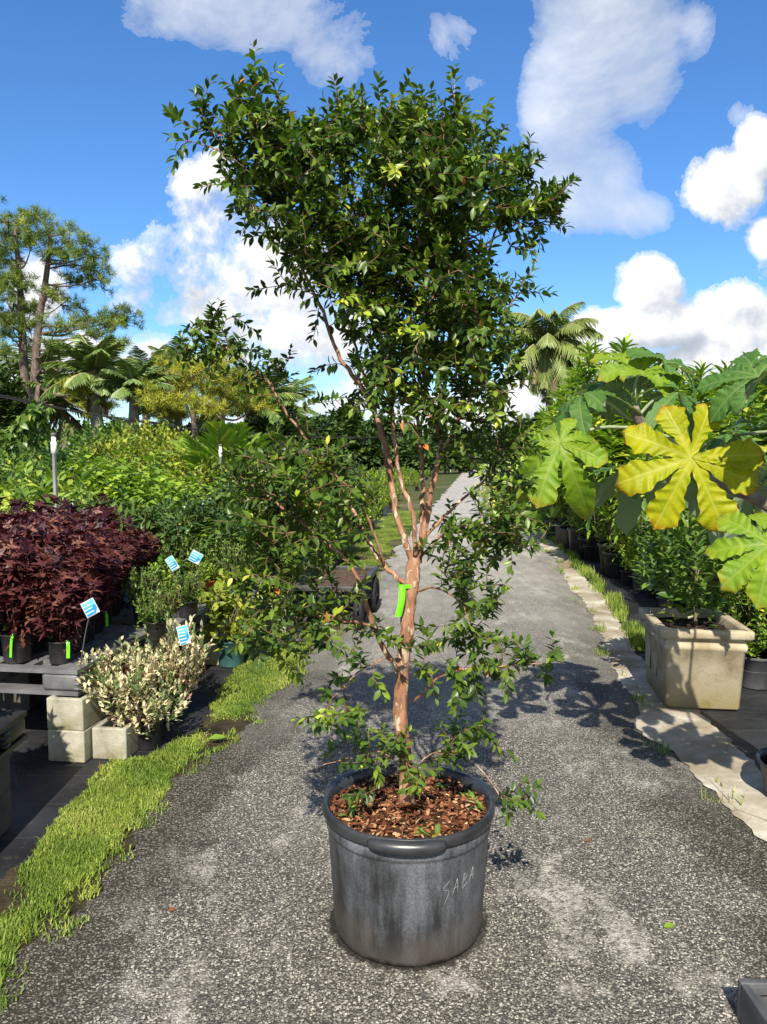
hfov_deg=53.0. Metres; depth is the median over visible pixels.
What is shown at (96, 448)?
tall golden shrub
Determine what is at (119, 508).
lance leaved shrub
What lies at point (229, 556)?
green plant
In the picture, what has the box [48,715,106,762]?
concrete block
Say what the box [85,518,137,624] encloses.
purple leaved plant
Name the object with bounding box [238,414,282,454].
background tree
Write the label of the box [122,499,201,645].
lance leaved shrub
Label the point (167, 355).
coconut palm
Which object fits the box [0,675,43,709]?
concrete block
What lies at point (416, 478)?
bright leaved shrub
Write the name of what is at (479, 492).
flowering bush
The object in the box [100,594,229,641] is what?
plastic pallet
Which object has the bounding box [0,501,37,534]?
purple leaved plant
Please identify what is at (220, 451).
sprinkler riser
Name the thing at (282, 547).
grey potted shrub
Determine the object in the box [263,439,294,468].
glossy shrub
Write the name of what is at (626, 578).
drooping leaved tree
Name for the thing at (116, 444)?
tall golden shrub
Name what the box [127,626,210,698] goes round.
variegated plant
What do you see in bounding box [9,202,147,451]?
pine tree
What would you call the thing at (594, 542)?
whorled tree
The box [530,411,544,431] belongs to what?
background tree
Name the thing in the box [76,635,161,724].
variegated plant
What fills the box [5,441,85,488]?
bushy dark shrub
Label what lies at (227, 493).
grey potted shrub
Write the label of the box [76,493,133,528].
purple leaved plant
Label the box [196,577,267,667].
green gold shrub
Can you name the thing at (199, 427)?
background tree
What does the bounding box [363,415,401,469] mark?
background tree
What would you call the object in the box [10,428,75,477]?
bushy dark shrub
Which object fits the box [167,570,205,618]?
green plant
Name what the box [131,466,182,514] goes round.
heart leaved plant
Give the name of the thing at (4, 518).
purple leaved plant
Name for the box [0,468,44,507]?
yellow shrub
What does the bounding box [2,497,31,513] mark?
purple leaved plant
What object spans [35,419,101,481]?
bushy dark shrub
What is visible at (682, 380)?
whorled tree
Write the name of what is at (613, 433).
whorled tree
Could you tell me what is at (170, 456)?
tall golden shrub
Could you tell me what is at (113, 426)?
bushy dark shrub
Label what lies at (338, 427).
background tree
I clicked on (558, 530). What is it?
whorled tree
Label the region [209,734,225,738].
fallen leaf
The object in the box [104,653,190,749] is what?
variegated plant
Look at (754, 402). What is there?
whorled tree
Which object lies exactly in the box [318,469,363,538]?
glossy shrub
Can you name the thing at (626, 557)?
light leaved shrub
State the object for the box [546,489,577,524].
citrus tree
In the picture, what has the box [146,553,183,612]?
potted plant
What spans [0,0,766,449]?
sky
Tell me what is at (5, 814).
concrete block
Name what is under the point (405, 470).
bright leaved shrub
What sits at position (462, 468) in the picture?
background tree
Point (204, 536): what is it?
heart leaved plant
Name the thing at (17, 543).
purple leaved plant
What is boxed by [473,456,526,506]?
banana plant
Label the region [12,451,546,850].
ground
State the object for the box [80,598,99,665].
plant card
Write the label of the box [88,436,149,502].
heart leaved plant
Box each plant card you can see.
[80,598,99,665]
[121,589,131,624]
[165,555,179,582]
[176,625,190,676]
[188,550,202,590]
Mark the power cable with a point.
(61, 408)
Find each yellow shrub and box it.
[0,460,75,510]
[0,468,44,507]
[0,484,79,513]
[0,488,70,514]
[29,470,96,510]
[59,489,103,509]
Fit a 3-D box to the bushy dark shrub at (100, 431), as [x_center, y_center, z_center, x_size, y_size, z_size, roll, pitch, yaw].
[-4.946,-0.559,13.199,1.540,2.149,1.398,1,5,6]
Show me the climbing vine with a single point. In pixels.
(29, 417)
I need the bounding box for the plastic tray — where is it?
[737,979,766,1023]
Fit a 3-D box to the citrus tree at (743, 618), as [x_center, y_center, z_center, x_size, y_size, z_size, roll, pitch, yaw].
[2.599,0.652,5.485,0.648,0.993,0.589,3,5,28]
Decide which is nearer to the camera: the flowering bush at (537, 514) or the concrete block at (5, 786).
the concrete block at (5, 786)
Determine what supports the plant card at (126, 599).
on the plastic pallet at (60, 680)
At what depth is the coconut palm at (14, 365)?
38.72 m
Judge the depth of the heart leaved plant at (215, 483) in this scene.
7.78 m
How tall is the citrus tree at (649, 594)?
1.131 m
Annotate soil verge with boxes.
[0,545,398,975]
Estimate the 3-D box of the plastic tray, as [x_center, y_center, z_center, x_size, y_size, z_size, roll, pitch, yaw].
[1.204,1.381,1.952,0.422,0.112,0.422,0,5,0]
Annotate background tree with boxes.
[50,420,91,445]
[104,418,127,440]
[139,420,185,445]
[184,416,225,445]
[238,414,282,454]
[280,415,318,449]
[298,415,343,455]
[315,402,367,450]
[339,433,370,475]
[359,425,394,473]
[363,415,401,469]
[387,427,422,467]
[399,439,436,476]
[421,426,451,446]
[434,444,461,473]
[454,440,488,472]
[469,426,490,469]
[483,431,521,469]
[503,413,533,449]
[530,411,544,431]
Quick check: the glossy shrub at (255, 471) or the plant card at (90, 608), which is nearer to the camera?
the plant card at (90, 608)
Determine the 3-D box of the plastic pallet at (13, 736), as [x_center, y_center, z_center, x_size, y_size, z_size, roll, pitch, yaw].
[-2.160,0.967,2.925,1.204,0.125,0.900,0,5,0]
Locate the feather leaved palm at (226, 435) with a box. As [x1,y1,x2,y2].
[168,420,296,494]
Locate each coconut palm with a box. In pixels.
[0,333,79,452]
[22,360,102,447]
[39,333,141,436]
[92,357,180,463]
[112,344,178,424]
[147,336,202,429]
[199,358,305,432]
[263,376,318,452]
[498,301,603,413]
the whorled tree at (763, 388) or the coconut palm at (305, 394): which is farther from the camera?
the coconut palm at (305, 394)
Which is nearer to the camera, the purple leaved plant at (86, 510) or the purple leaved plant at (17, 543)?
the purple leaved plant at (17, 543)
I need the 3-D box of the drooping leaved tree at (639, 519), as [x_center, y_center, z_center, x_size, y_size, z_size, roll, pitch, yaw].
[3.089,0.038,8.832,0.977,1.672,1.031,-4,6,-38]
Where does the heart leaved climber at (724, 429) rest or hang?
on the ground cloth at (744, 727)
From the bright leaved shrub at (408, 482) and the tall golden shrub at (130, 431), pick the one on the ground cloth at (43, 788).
the tall golden shrub at (130, 431)
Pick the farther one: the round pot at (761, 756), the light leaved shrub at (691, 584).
the light leaved shrub at (691, 584)
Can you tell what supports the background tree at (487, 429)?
on the ground at (444, 482)
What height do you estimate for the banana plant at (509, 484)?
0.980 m
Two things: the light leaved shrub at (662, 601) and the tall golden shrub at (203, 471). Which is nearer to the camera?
the light leaved shrub at (662, 601)
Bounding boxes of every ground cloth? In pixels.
[0,506,391,880]
[538,527,766,770]
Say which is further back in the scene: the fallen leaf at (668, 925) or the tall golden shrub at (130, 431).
the tall golden shrub at (130, 431)
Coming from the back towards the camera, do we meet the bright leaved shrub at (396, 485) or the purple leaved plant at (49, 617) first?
the bright leaved shrub at (396, 485)
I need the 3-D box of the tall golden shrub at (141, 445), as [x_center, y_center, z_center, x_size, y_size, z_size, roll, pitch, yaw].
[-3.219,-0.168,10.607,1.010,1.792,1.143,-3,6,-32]
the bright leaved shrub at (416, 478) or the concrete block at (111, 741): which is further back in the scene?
the bright leaved shrub at (416, 478)
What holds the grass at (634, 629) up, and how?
on the ground cloth at (744, 727)
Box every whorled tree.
[520,405,547,525]
[525,384,566,538]
[533,364,582,543]
[535,335,626,556]
[568,360,622,561]
[570,333,657,573]
[597,364,652,420]
[613,369,690,496]
[641,360,742,481]
[658,369,696,431]
[692,359,761,434]
[711,351,766,435]
[731,357,766,433]
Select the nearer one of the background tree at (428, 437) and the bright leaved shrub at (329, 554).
the bright leaved shrub at (329, 554)
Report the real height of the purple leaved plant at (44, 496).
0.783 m
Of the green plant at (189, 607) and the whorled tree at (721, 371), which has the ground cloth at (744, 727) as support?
the whorled tree at (721, 371)
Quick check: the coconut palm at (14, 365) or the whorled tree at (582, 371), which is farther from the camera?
the coconut palm at (14, 365)
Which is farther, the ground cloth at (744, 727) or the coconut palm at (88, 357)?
the coconut palm at (88, 357)
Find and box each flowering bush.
[473,482,488,495]
[476,489,497,510]
[483,479,501,499]
[489,491,548,531]
[531,502,549,527]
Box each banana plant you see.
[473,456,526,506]
[495,481,531,527]
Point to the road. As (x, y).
(230, 860)
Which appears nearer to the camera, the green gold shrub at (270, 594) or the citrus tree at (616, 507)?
the green gold shrub at (270, 594)
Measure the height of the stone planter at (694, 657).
1.332 m
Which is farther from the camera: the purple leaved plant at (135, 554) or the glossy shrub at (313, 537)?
the glossy shrub at (313, 537)
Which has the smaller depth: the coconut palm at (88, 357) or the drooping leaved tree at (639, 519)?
the drooping leaved tree at (639, 519)
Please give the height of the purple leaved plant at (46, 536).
0.828 m
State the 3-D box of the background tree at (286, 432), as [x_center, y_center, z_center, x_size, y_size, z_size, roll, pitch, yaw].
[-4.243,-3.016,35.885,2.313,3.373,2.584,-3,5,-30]
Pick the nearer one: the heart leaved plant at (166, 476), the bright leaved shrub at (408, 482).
the heart leaved plant at (166, 476)
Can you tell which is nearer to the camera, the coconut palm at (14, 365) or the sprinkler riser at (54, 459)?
the sprinkler riser at (54, 459)
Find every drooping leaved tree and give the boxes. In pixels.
[554,465,573,548]
[560,455,606,558]
[577,435,642,577]
[603,525,638,585]
[607,455,657,582]
[636,479,691,584]
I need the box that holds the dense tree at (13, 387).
[0,363,30,467]
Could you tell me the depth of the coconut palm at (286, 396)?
33.42 m
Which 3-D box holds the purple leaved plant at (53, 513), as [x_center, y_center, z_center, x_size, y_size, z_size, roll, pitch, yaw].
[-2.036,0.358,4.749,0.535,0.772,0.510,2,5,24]
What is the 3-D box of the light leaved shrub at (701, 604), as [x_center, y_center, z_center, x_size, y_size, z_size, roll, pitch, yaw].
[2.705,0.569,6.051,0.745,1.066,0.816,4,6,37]
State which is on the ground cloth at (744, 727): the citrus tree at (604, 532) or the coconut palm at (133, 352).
the citrus tree at (604, 532)
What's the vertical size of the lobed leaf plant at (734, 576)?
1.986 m
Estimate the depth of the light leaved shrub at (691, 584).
6.66 m
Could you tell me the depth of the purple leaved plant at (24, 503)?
5.52 m
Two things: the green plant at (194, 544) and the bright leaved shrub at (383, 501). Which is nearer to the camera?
the green plant at (194, 544)
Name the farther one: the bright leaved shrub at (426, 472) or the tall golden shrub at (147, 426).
the bright leaved shrub at (426, 472)
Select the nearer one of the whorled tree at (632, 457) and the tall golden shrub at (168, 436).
the whorled tree at (632, 457)
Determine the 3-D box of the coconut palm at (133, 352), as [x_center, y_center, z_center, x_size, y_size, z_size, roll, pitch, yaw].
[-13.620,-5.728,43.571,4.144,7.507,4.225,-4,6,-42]
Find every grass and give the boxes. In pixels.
[541,548,743,805]
[543,535,645,651]
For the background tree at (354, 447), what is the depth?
45.32 m
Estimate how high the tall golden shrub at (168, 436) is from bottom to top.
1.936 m
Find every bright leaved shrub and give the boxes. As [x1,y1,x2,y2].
[302,530,336,564]
[338,513,353,564]
[354,503,374,543]
[362,467,384,498]
[363,501,382,530]
[371,487,389,516]
[379,468,397,488]
[380,476,388,499]
[384,485,401,507]
[394,482,400,499]
[398,474,410,494]
[400,465,409,481]
[409,469,419,484]
[412,475,419,489]
[424,470,429,479]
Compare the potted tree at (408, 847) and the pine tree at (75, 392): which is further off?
the pine tree at (75, 392)
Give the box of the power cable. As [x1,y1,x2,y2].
[0,395,401,437]
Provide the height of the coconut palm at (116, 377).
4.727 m
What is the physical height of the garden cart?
0.425 m
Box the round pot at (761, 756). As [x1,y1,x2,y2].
[756,747,766,794]
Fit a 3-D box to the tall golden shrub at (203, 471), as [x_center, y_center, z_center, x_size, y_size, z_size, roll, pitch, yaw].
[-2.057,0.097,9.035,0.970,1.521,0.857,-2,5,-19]
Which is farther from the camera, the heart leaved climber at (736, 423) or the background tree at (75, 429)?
the background tree at (75, 429)
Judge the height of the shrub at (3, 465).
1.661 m
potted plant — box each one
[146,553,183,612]
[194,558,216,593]
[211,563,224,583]
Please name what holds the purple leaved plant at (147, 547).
on the plastic pallet at (129, 619)
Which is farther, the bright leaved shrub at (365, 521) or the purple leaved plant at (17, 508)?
the bright leaved shrub at (365, 521)
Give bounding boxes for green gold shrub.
[172,562,242,655]
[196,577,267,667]
[239,567,284,635]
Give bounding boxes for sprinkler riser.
[50,433,57,508]
[219,444,221,474]
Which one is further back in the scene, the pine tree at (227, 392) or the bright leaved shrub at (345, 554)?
the pine tree at (227, 392)
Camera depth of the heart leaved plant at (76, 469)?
8.26 m
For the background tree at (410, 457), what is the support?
on the ground at (444, 482)
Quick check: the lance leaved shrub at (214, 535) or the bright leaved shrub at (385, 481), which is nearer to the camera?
the lance leaved shrub at (214, 535)
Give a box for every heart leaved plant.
[50,439,123,494]
[68,456,132,509]
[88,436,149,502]
[99,461,158,513]
[115,442,173,505]
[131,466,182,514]
[138,450,191,499]
[160,464,210,509]
[175,518,214,563]
[182,471,226,508]
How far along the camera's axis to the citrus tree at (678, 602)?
7.42 m
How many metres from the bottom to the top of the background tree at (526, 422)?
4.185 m
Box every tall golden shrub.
[66,435,134,486]
[97,433,152,484]
[110,423,175,467]
[112,434,173,488]
[126,418,185,476]
[136,441,191,489]
[143,426,200,476]
[161,447,207,497]
[183,458,230,500]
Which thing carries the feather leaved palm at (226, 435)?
on the ground cloth at (43, 788)
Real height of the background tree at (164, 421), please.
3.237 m
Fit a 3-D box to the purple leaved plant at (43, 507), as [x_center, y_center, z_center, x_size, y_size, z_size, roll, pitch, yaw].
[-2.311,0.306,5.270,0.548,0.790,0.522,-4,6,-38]
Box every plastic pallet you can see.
[0,624,159,695]
[0,710,27,759]
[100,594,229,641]
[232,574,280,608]
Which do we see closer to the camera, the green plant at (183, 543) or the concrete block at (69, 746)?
the concrete block at (69, 746)
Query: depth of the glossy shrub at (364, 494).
13.16 m
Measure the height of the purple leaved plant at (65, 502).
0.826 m
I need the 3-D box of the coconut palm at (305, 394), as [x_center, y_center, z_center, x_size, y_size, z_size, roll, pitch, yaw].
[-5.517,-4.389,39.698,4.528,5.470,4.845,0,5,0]
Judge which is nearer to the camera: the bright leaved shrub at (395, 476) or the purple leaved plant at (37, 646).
the purple leaved plant at (37, 646)
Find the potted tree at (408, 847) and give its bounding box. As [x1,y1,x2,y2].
[162,39,581,966]
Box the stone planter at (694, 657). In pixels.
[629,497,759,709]
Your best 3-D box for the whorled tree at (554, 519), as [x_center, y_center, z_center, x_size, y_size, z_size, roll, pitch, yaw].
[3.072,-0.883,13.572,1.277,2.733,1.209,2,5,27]
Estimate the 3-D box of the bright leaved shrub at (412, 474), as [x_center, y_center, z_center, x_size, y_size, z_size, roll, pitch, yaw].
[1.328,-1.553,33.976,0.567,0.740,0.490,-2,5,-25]
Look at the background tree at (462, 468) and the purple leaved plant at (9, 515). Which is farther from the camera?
the background tree at (462, 468)
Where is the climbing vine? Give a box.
[0,399,50,467]
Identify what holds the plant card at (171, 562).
in the potted plant at (163, 574)
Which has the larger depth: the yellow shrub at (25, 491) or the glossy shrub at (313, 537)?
the glossy shrub at (313, 537)
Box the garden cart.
[280,565,379,641]
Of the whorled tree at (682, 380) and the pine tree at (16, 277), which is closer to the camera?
the whorled tree at (682, 380)
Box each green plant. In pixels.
[119,564,168,624]
[133,583,183,640]
[151,532,199,580]
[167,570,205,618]
[173,533,213,584]
[201,535,235,578]
[215,543,249,588]
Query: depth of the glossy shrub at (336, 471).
13.40 m
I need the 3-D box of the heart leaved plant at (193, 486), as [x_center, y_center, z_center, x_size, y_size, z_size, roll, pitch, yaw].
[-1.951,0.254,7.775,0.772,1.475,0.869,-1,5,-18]
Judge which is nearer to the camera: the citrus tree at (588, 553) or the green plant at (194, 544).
the green plant at (194, 544)
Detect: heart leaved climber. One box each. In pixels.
[685,416,741,611]
[692,407,766,598]
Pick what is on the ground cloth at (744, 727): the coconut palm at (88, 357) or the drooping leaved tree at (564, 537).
the drooping leaved tree at (564, 537)
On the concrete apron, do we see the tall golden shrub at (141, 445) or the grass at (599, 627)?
the grass at (599, 627)
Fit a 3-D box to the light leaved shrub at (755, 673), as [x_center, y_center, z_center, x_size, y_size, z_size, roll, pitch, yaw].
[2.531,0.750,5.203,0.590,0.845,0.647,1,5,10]
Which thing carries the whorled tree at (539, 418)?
on the ground at (444, 482)
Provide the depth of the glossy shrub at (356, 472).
14.35 m
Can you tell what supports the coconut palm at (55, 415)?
on the ground at (444, 482)
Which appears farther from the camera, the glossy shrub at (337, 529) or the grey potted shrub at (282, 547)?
the glossy shrub at (337, 529)
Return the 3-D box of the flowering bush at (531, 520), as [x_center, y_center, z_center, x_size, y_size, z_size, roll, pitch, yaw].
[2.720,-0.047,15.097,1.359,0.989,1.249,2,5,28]
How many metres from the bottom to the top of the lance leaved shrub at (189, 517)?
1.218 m
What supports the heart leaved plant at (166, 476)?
on the ground cloth at (43, 788)
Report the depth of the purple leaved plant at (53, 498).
5.49 m
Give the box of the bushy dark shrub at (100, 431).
[69,417,124,466]
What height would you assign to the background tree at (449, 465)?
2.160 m
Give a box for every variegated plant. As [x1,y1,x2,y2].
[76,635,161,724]
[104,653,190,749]
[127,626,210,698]
[129,610,215,722]
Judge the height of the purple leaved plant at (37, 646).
0.766 m
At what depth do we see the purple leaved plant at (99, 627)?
4.75 m
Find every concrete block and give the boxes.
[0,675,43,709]
[0,754,10,796]
[0,789,11,836]
[3,673,42,683]
[47,677,117,730]
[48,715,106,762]
[92,705,148,759]
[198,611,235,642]
[200,643,218,664]
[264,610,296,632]
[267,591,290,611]
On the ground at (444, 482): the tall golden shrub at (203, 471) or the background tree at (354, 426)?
the background tree at (354, 426)
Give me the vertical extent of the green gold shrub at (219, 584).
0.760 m
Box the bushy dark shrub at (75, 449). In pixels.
[57,437,121,491]
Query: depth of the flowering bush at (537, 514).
15.43 m
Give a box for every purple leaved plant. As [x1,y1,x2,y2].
[0,496,41,523]
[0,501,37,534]
[0,516,16,623]
[0,519,60,663]
[0,527,22,649]
[0,533,28,627]
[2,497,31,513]
[2,515,72,652]
[4,501,76,642]
[4,502,23,520]
[9,499,46,518]
[14,552,103,664]
[26,494,59,513]
[27,496,113,553]
[27,500,69,522]
[29,509,80,540]
[32,530,110,653]
[44,495,83,520]
[54,518,124,642]
[55,503,112,546]
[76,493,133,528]
[79,506,113,532]
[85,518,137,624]
[89,534,128,633]
[90,507,114,526]
[94,517,144,615]
[107,515,160,602]
[108,520,149,608]
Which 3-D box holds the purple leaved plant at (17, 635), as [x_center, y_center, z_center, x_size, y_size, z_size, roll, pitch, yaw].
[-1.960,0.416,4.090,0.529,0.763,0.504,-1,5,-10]
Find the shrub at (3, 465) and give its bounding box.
[0,444,67,495]
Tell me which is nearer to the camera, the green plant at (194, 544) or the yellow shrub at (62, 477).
the green plant at (194, 544)
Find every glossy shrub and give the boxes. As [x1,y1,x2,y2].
[185,454,247,501]
[230,457,284,498]
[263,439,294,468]
[285,437,321,473]
[292,496,350,563]
[294,504,321,556]
[309,440,354,483]
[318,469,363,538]
[337,449,371,507]
[348,478,379,540]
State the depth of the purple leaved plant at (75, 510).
5.22 m
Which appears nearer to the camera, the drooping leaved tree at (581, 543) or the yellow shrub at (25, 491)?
the yellow shrub at (25, 491)
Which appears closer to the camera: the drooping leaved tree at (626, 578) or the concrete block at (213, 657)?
the concrete block at (213, 657)
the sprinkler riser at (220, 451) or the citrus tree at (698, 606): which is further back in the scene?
the sprinkler riser at (220, 451)
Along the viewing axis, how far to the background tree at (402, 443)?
54.81 m
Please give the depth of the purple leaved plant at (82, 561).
4.27 m
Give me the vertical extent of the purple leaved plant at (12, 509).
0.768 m
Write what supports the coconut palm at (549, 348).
on the ground at (444, 482)
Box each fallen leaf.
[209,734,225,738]
[664,922,674,927]
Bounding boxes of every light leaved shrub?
[620,529,650,591]
[640,530,674,607]
[673,542,718,608]
[681,541,759,622]
[713,584,766,689]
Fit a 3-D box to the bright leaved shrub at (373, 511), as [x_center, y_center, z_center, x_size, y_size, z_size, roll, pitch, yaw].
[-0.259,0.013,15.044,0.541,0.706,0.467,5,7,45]
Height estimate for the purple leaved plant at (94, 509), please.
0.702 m
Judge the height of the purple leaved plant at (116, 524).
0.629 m
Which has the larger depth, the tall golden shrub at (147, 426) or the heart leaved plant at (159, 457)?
the tall golden shrub at (147, 426)
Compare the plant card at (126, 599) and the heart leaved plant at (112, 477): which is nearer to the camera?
the plant card at (126, 599)
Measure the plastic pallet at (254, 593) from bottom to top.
0.135 m
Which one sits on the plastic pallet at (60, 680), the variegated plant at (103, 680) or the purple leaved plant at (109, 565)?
the purple leaved plant at (109, 565)
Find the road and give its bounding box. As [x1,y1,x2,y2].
[0,470,766,1023]
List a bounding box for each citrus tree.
[539,505,550,521]
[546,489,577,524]
[564,508,604,560]
[593,503,626,543]
[607,489,642,558]
[629,508,659,598]
[639,502,699,607]
[673,508,706,608]
[702,559,762,648]
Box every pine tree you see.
[0,196,55,446]
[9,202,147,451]
[34,371,124,479]
[125,347,189,473]
[161,355,229,439]
[193,343,276,420]
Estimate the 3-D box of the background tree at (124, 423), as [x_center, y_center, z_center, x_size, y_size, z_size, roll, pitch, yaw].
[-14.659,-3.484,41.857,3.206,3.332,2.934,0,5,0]
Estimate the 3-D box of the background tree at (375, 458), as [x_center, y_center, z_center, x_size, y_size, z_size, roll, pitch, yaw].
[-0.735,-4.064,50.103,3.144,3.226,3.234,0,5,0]
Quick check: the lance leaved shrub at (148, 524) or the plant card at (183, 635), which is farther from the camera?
the lance leaved shrub at (148, 524)
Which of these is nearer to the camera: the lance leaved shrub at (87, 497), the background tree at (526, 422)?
the lance leaved shrub at (87, 497)
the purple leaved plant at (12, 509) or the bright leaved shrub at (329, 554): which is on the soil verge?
the bright leaved shrub at (329, 554)
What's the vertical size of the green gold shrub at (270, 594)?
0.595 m
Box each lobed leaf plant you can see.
[513,347,766,537]
[688,348,766,609]
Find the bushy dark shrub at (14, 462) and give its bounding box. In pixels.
[0,450,22,485]
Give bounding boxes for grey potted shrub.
[201,477,257,565]
[218,474,276,572]
[241,511,321,584]
[311,477,351,564]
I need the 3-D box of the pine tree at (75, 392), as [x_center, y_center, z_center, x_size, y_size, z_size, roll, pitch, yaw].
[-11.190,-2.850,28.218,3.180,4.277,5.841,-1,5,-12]
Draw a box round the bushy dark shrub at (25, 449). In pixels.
[0,436,59,486]
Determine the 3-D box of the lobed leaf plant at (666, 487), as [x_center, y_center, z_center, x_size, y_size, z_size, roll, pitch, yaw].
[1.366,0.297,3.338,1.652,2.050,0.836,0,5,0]
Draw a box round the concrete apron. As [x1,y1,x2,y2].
[529,528,766,840]
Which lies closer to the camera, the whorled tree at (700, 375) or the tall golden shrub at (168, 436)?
the whorled tree at (700, 375)
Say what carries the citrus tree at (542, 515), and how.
on the ground cloth at (744, 727)
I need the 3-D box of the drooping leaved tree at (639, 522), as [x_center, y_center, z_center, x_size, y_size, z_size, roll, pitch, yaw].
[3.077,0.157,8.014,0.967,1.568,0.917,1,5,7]
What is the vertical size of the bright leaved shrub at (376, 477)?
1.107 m
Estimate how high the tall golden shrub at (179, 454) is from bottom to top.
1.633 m
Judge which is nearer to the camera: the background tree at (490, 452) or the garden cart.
the garden cart
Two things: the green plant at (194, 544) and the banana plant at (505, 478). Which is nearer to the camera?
the green plant at (194, 544)
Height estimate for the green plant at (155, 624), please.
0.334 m
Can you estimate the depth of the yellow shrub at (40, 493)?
6.40 m
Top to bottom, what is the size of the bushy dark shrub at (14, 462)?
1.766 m
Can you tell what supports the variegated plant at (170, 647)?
on the ground cloth at (43, 788)
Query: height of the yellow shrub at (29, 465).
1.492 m
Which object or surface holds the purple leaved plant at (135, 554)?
on the plastic pallet at (129, 619)
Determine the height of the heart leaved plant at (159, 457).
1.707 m
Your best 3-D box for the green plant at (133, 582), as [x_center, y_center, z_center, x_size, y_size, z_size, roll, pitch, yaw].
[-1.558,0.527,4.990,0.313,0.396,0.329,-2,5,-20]
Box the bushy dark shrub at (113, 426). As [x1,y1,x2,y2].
[86,413,147,454]
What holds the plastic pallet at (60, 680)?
on the concrete block at (25, 678)
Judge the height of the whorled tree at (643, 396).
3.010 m
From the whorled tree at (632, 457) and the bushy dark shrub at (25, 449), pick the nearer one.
the whorled tree at (632, 457)
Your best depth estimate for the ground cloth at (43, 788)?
3.82 m
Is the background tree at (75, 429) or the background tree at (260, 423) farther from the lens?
the background tree at (75, 429)
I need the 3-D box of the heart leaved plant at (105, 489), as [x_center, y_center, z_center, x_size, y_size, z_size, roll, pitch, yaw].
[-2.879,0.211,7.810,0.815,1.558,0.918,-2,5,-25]
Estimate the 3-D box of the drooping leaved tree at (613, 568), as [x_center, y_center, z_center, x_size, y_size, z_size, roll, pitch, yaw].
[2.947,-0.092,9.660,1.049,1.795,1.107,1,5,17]
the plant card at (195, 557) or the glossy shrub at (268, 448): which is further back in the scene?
the glossy shrub at (268, 448)
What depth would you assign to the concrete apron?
4.33 m
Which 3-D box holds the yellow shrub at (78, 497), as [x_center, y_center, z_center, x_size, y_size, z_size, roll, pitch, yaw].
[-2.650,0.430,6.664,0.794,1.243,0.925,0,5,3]
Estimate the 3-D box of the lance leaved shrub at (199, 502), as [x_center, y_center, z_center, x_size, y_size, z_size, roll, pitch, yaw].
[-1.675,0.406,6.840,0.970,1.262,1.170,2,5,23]
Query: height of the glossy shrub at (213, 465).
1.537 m
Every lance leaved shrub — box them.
[40,487,147,521]
[78,497,169,579]
[86,514,159,597]
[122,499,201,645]
[141,494,229,573]
[150,487,247,564]
[173,492,264,608]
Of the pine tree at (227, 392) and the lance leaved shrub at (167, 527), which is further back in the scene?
the pine tree at (227, 392)
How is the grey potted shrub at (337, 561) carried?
on the soil verge
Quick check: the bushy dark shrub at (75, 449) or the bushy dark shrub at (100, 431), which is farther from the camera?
the bushy dark shrub at (100, 431)
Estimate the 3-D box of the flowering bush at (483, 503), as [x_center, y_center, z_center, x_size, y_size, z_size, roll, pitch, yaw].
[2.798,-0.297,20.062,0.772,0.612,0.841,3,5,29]
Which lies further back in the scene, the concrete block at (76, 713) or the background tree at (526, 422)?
the background tree at (526, 422)
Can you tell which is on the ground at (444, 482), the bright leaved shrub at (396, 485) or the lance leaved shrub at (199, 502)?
the bright leaved shrub at (396, 485)
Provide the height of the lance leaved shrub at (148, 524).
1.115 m
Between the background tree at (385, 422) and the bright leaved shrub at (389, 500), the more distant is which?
the background tree at (385, 422)
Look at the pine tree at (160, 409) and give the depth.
26.57 m
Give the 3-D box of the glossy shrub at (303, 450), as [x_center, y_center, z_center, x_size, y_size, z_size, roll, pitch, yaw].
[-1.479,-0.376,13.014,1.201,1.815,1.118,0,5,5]
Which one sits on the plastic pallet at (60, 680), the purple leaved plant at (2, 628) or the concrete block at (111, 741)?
the purple leaved plant at (2, 628)
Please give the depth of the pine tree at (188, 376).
26.61 m

